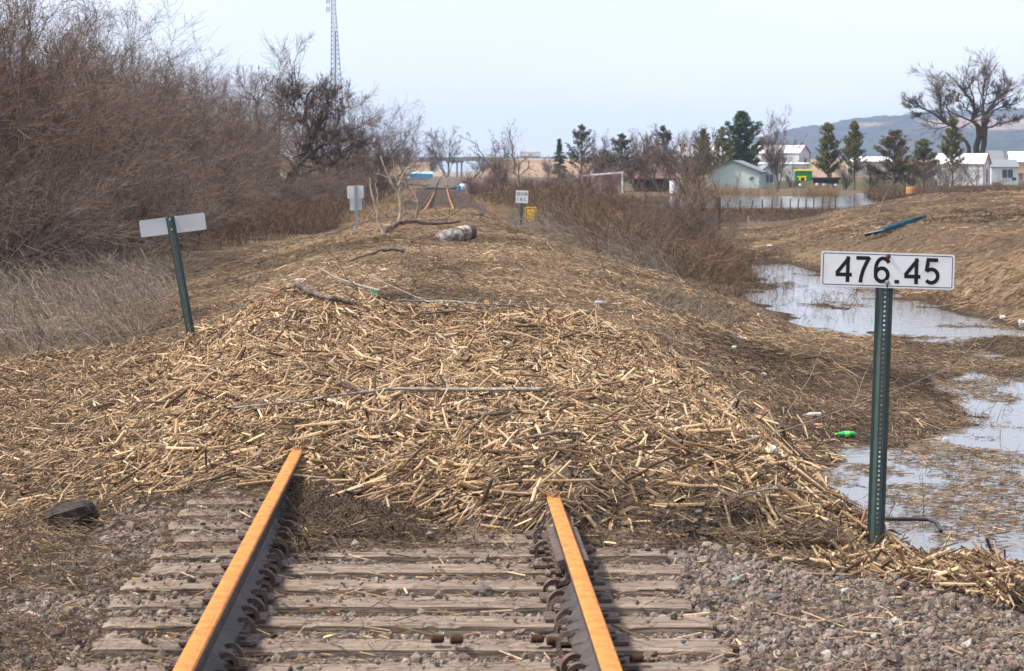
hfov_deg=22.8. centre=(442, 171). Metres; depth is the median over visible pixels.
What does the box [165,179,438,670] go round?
rail
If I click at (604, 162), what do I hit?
bare shrub
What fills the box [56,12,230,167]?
bare tree
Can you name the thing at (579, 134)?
evergreen tree
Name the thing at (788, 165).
white shed
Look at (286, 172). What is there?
bare tree
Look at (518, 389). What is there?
fallen branch
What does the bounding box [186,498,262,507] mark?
railroad tie
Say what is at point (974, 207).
mound straw
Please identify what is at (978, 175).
bare tree
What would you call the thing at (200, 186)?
bare shrub
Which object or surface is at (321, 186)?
bare shrub
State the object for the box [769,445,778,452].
plastic scrap
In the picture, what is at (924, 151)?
evergreen tree
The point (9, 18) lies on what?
bare tree
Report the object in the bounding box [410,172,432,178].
blue building
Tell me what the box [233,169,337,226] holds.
bare shrub
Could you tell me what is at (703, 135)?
evergreen tree
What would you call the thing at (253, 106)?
bare tree
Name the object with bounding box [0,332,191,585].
straw litter
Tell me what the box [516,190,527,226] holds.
track sign
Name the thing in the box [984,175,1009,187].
bare shrub
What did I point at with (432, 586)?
railroad tie
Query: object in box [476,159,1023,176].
highway bank
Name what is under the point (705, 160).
bare tree
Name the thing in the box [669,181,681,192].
white container
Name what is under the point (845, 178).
bare shrub
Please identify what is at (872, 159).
white shed
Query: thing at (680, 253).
lodged grass
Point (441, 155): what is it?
bare tree
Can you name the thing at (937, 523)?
hose
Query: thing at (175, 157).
bare tree
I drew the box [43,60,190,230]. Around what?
bare tree
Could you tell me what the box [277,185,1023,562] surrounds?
flood water
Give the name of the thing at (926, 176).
bare tree
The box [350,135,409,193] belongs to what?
bare tree
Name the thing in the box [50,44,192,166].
bare tree
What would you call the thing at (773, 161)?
bare tree
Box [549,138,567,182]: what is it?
evergreen tree
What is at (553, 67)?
sky
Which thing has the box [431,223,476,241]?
gas tank
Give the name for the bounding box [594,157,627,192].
bare shrub
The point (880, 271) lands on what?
milepost sign
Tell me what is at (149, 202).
bare shrub
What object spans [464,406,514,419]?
fallen branch
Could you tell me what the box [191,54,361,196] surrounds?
bare tree
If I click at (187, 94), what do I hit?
bare tree
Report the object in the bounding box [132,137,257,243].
bare shrub
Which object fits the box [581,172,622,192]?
goal structure
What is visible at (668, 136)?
evergreen tree
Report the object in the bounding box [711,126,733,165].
evergreen tree
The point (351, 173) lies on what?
bare shrub
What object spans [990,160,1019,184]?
white house
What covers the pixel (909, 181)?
bare shrub
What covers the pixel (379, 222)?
driftwood tree
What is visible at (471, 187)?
bare shrub
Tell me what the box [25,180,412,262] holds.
weed bank
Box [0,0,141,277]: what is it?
bare tree
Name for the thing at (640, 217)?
bare shrub
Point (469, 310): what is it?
fallen branch
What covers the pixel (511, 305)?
fallen branch
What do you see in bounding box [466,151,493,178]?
bare tree
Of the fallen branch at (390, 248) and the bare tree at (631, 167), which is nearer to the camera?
the fallen branch at (390, 248)
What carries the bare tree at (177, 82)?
on the ground at (834, 246)
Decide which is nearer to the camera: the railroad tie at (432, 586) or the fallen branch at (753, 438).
the railroad tie at (432, 586)
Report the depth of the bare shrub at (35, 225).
55.65 m
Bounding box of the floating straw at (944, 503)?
[729,253,1023,560]
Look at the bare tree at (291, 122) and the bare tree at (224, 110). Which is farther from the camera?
the bare tree at (291, 122)
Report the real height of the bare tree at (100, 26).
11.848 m
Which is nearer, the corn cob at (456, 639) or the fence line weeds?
the corn cob at (456, 639)
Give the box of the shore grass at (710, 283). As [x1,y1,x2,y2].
[394,242,978,544]
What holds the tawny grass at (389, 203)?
on the ground at (834, 246)
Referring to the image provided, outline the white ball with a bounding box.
[1018,319,1023,325]
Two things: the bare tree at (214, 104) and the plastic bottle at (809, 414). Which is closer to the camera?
the plastic bottle at (809, 414)
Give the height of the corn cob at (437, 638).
0.038 m
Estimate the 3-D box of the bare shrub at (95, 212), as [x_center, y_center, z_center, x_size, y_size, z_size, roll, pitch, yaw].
[-9.165,1.100,64.819,5.540,3.538,6.314,0,0,6]
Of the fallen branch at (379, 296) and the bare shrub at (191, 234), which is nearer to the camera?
the fallen branch at (379, 296)
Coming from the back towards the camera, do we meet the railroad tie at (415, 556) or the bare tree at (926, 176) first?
the bare tree at (926, 176)
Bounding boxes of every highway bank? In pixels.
[274,159,443,177]
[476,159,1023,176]
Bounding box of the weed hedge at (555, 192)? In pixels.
[467,176,769,286]
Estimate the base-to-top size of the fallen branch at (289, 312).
0.422 m
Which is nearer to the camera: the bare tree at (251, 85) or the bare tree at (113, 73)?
the bare tree at (113, 73)
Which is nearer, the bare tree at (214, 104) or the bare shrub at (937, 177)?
the bare tree at (214, 104)
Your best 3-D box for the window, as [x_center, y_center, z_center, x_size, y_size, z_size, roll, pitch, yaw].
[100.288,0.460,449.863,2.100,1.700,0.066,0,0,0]
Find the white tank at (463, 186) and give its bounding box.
[460,183,469,190]
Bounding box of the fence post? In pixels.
[714,197,720,229]
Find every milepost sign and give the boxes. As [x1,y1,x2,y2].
[139,213,205,333]
[820,251,954,547]
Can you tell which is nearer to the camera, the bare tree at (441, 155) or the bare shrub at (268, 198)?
the bare shrub at (268, 198)
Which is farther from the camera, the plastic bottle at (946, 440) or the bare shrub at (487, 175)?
the bare shrub at (487, 175)
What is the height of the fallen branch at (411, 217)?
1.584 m
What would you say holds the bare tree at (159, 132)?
on the ground at (834, 246)
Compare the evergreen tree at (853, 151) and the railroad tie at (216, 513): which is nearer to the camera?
the railroad tie at (216, 513)
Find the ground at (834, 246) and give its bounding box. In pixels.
[0,172,1023,670]
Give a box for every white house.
[987,151,1004,159]
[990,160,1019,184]
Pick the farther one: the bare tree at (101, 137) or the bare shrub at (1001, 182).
the bare shrub at (1001, 182)
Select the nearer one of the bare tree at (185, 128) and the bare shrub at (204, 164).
the bare tree at (185, 128)
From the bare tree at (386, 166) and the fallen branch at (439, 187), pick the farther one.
the fallen branch at (439, 187)
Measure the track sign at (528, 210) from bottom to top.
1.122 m
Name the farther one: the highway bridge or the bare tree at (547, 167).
the highway bridge
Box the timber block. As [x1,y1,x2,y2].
[42,497,99,532]
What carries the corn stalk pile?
on the ground at (834, 246)
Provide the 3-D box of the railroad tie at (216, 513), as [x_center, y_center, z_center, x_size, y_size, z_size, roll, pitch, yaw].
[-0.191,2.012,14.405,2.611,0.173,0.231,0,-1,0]
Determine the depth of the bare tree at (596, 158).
344.53 m
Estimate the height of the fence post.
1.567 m
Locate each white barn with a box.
[677,146,749,167]
[756,145,810,162]
[934,153,991,185]
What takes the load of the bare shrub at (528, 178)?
on the ground at (834, 246)
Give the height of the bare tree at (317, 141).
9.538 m
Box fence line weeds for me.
[662,181,1023,222]
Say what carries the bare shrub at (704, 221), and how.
on the ground at (834, 246)
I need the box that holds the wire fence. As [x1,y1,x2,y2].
[721,195,835,210]
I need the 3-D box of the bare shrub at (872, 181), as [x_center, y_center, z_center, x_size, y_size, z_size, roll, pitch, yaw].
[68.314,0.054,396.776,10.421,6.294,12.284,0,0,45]
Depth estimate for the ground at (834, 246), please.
51.46 m
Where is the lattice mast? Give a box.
[326,0,345,162]
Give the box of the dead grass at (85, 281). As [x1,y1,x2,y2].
[0,235,227,355]
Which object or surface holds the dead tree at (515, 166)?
on the ground at (834, 246)
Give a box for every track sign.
[347,185,363,230]
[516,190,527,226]
[525,207,535,223]
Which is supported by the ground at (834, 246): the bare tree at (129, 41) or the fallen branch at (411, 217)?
the bare tree at (129, 41)
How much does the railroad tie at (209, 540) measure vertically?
0.173 m
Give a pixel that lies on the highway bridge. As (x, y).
(461, 160)
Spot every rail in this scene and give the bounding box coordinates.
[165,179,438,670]
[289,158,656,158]
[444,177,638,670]
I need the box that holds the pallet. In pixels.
[864,215,926,236]
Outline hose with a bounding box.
[885,517,942,532]
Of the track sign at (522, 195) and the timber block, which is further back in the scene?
the track sign at (522, 195)
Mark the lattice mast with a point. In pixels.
(335, 49)
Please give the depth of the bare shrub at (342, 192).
175.66 m
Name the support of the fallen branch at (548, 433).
on the corn stalk pile
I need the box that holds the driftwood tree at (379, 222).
[361,156,418,233]
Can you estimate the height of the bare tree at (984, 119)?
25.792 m
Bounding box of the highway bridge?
[290,157,608,176]
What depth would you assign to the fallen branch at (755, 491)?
14.33 m
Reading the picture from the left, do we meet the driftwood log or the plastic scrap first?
the driftwood log
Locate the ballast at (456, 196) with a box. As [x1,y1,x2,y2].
[380,189,496,216]
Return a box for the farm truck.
[794,170,840,186]
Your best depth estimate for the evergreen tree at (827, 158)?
399.39 m
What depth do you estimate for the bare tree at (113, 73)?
119.39 m
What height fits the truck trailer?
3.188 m
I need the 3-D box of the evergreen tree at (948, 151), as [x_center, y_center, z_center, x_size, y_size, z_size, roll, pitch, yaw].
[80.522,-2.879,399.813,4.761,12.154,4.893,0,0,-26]
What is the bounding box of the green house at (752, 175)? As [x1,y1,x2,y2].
[707,159,779,187]
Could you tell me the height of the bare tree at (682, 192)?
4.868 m
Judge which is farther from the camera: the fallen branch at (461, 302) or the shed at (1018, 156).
the shed at (1018, 156)
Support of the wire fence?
on the ground at (834, 246)
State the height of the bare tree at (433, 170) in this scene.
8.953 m
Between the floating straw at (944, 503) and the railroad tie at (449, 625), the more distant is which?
the floating straw at (944, 503)
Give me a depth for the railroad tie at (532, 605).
11.32 m
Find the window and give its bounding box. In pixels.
[1002,169,1012,177]
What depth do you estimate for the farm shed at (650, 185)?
348.12 m
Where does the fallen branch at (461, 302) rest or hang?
on the ground at (834, 246)
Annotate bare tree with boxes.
[0,0,109,128]
[0,0,114,223]
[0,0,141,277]
[0,0,165,169]
[0,0,222,228]
[0,0,233,264]
[0,3,210,131]
[0,5,192,134]
[1,5,228,248]
[2,6,182,267]
[3,0,300,212]
[23,20,193,144]
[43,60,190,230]
[45,37,222,243]
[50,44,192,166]
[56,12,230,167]
[74,60,218,108]
[106,72,238,190]
[113,45,299,207]
[131,54,285,172]
[133,46,247,176]
[145,48,298,190]
[164,58,332,227]
[174,49,307,194]
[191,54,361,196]
[207,67,297,190]
[210,29,392,194]
[219,64,371,188]
[236,77,415,195]
[280,98,388,198]
[314,85,464,199]
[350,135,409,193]
[385,130,423,180]
[410,126,463,177]
[424,154,442,172]
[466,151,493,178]
[485,126,537,191]
[537,155,553,175]
[579,125,612,187]
[598,130,727,234]
[612,132,682,192]
[619,128,674,191]
[646,123,734,187]
[654,157,762,239]
[751,105,807,191]
[897,46,1023,152]
[909,156,952,186]
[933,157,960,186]
[951,155,990,184]
[952,157,984,185]
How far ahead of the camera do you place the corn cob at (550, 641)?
10.22 m
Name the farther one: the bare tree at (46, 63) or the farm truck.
the farm truck
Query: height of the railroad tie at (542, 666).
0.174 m
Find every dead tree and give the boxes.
[460,129,510,192]
[490,118,536,190]
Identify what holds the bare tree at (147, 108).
on the ground at (834, 246)
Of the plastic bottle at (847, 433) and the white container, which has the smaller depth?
the plastic bottle at (847, 433)
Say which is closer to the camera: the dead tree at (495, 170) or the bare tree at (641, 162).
the dead tree at (495, 170)
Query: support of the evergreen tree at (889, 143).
on the ground at (834, 246)
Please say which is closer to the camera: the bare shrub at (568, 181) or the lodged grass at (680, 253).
the lodged grass at (680, 253)
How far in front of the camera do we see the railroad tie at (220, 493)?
15.32 m
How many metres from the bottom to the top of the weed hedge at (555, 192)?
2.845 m
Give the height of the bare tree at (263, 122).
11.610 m
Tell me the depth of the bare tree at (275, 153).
134.27 m
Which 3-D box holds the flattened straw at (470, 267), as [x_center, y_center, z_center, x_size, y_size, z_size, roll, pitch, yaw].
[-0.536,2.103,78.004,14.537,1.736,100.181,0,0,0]
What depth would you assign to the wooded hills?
5015.60 m
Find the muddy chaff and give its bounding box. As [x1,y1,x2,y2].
[620,297,1023,547]
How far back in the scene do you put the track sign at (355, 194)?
74.03 m
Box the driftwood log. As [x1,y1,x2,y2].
[386,219,460,233]
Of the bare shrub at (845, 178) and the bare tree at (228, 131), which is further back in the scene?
the bare shrub at (845, 178)
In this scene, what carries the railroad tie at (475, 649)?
on the ground at (834, 246)
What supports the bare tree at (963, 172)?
on the ground at (834, 246)
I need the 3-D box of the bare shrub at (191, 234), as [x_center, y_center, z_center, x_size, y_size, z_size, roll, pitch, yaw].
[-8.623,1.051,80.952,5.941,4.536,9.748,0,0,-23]
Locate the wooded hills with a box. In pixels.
[750,108,1023,158]
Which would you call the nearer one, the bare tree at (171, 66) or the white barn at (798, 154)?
the bare tree at (171, 66)
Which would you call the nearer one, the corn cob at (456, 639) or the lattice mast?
the corn cob at (456, 639)
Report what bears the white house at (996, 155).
on the ground at (834, 246)
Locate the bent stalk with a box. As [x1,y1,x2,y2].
[727,390,746,410]
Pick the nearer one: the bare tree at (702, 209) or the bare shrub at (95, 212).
the bare shrub at (95, 212)
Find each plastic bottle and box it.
[804,412,821,416]
[835,431,854,436]
[942,437,949,443]
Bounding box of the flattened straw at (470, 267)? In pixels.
[0,207,807,409]
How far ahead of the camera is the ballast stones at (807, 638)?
11.50 m
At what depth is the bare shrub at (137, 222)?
67.65 m
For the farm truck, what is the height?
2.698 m
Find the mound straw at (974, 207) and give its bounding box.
[710,190,1023,326]
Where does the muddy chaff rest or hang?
on the ground at (834, 246)
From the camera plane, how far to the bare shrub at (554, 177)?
256.96 m
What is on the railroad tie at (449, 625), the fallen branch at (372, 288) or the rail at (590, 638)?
the rail at (590, 638)
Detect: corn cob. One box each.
[430,634,443,642]
[450,635,462,643]
[531,634,543,642]
[546,637,557,645]
[629,654,643,662]
[727,645,739,654]
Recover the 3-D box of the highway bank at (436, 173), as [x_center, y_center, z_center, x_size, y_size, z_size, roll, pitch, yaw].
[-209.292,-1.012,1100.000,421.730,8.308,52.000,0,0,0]
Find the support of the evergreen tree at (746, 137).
on the ground at (834, 246)
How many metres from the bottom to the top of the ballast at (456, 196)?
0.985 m
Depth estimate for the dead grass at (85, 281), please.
44.65 m
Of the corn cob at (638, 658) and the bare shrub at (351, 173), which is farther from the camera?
the bare shrub at (351, 173)
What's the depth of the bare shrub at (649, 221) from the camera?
70.08 m
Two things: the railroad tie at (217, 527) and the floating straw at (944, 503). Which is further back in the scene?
the floating straw at (944, 503)
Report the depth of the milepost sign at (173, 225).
27.43 m
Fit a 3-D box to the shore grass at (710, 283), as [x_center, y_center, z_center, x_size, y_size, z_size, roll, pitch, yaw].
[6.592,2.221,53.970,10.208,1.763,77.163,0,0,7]
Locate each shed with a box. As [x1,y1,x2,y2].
[632,171,676,191]
[757,163,809,179]
[846,157,891,173]
[1006,151,1023,172]
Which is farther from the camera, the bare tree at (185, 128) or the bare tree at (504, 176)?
the bare tree at (504, 176)
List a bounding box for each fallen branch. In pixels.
[217,342,542,411]
[224,158,542,301]
[250,282,337,334]
[294,280,353,304]
[316,266,380,291]
[347,246,404,261]
[398,291,491,307]
[409,175,474,221]
[413,175,475,189]
[424,297,527,314]
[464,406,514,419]
[473,292,553,317]
[527,428,582,439]
[743,484,867,502]
[744,179,1010,441]
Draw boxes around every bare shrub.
[0,112,143,288]
[0,131,139,285]
[0,144,168,287]
[18,148,177,270]
[23,137,222,269]
[69,145,216,262]
[93,134,270,258]
[126,143,262,249]
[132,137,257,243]
[169,142,281,239]
[183,153,293,234]
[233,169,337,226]
[258,174,331,220]
[267,157,380,212]
[273,162,352,211]
[283,151,401,197]
[457,165,489,198]
[475,154,524,193]
[521,168,537,188]
[526,159,579,188]
[532,164,564,192]
[562,132,633,189]
[568,154,624,190]
[586,138,670,187]
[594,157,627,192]
[600,204,669,233]
[620,192,698,244]
[629,183,729,244]
[642,135,721,186]
[694,207,761,258]
[779,153,825,187]
[830,158,861,188]
[849,154,905,187]
[882,154,935,187]
[913,155,972,187]
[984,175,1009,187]
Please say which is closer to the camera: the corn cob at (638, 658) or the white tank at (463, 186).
the corn cob at (638, 658)
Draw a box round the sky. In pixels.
[0,0,1023,171]
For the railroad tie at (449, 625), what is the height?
0.173 m
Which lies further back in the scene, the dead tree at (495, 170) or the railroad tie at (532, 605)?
the dead tree at (495, 170)
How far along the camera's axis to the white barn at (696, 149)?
519.07 m
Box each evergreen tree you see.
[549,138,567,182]
[564,124,596,182]
[600,132,640,186]
[646,125,681,170]
[692,128,715,183]
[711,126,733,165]
[714,111,763,165]
[811,122,843,188]
[839,119,866,189]
[860,129,915,187]
[908,138,944,186]
[936,115,965,185]
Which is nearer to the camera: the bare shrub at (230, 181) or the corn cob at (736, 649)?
the corn cob at (736, 649)
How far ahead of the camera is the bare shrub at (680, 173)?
344.52 m
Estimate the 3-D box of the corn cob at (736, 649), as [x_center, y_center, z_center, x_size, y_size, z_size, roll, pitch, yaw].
[1.184,1.950,10.327,0.038,0.038,0.055,0,0,-44]
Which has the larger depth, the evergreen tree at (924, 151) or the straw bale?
the evergreen tree at (924, 151)
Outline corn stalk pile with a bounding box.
[94,282,965,558]
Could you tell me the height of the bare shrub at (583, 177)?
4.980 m
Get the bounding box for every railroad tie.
[54,662,724,670]
[90,638,732,662]
[102,616,713,638]
[108,595,691,616]
[120,579,680,598]
[148,563,685,580]
[150,548,666,564]
[168,521,454,535]
[174,534,669,552]
[178,508,319,520]
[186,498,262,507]
[209,488,259,495]
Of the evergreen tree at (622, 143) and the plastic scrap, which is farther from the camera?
the evergreen tree at (622, 143)
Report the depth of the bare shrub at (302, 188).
149.18 m
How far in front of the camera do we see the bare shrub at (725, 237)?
79.78 m
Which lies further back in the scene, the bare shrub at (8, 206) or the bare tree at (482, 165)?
the bare tree at (482, 165)
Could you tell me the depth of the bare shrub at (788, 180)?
418.66 m
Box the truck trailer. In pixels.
[520,151,540,156]
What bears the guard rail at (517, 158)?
attached to the highway bridge
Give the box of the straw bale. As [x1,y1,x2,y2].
[906,187,916,194]
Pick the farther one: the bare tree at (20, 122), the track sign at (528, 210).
the track sign at (528, 210)
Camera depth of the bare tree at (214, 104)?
171.23 m
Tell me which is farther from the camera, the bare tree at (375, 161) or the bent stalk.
the bare tree at (375, 161)
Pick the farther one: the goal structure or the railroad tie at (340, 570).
the goal structure
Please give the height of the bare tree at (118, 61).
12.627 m
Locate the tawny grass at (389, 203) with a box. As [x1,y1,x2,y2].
[330,186,552,224]
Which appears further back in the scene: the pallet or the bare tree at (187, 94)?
the bare tree at (187, 94)
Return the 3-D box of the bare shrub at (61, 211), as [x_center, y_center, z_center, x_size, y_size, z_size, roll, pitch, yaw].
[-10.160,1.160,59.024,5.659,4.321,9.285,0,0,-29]
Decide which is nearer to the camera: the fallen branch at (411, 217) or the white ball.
the white ball
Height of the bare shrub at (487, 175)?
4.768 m
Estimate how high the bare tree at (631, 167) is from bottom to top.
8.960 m
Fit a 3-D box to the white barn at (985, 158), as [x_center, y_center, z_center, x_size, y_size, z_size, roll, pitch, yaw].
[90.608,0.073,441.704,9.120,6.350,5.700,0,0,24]
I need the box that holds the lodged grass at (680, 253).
[490,191,751,283]
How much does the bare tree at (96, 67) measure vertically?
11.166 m
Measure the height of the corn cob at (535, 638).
0.038 m
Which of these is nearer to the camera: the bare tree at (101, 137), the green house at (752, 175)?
the bare tree at (101, 137)
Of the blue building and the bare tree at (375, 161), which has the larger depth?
the blue building
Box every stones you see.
[0,459,1023,670]
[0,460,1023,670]

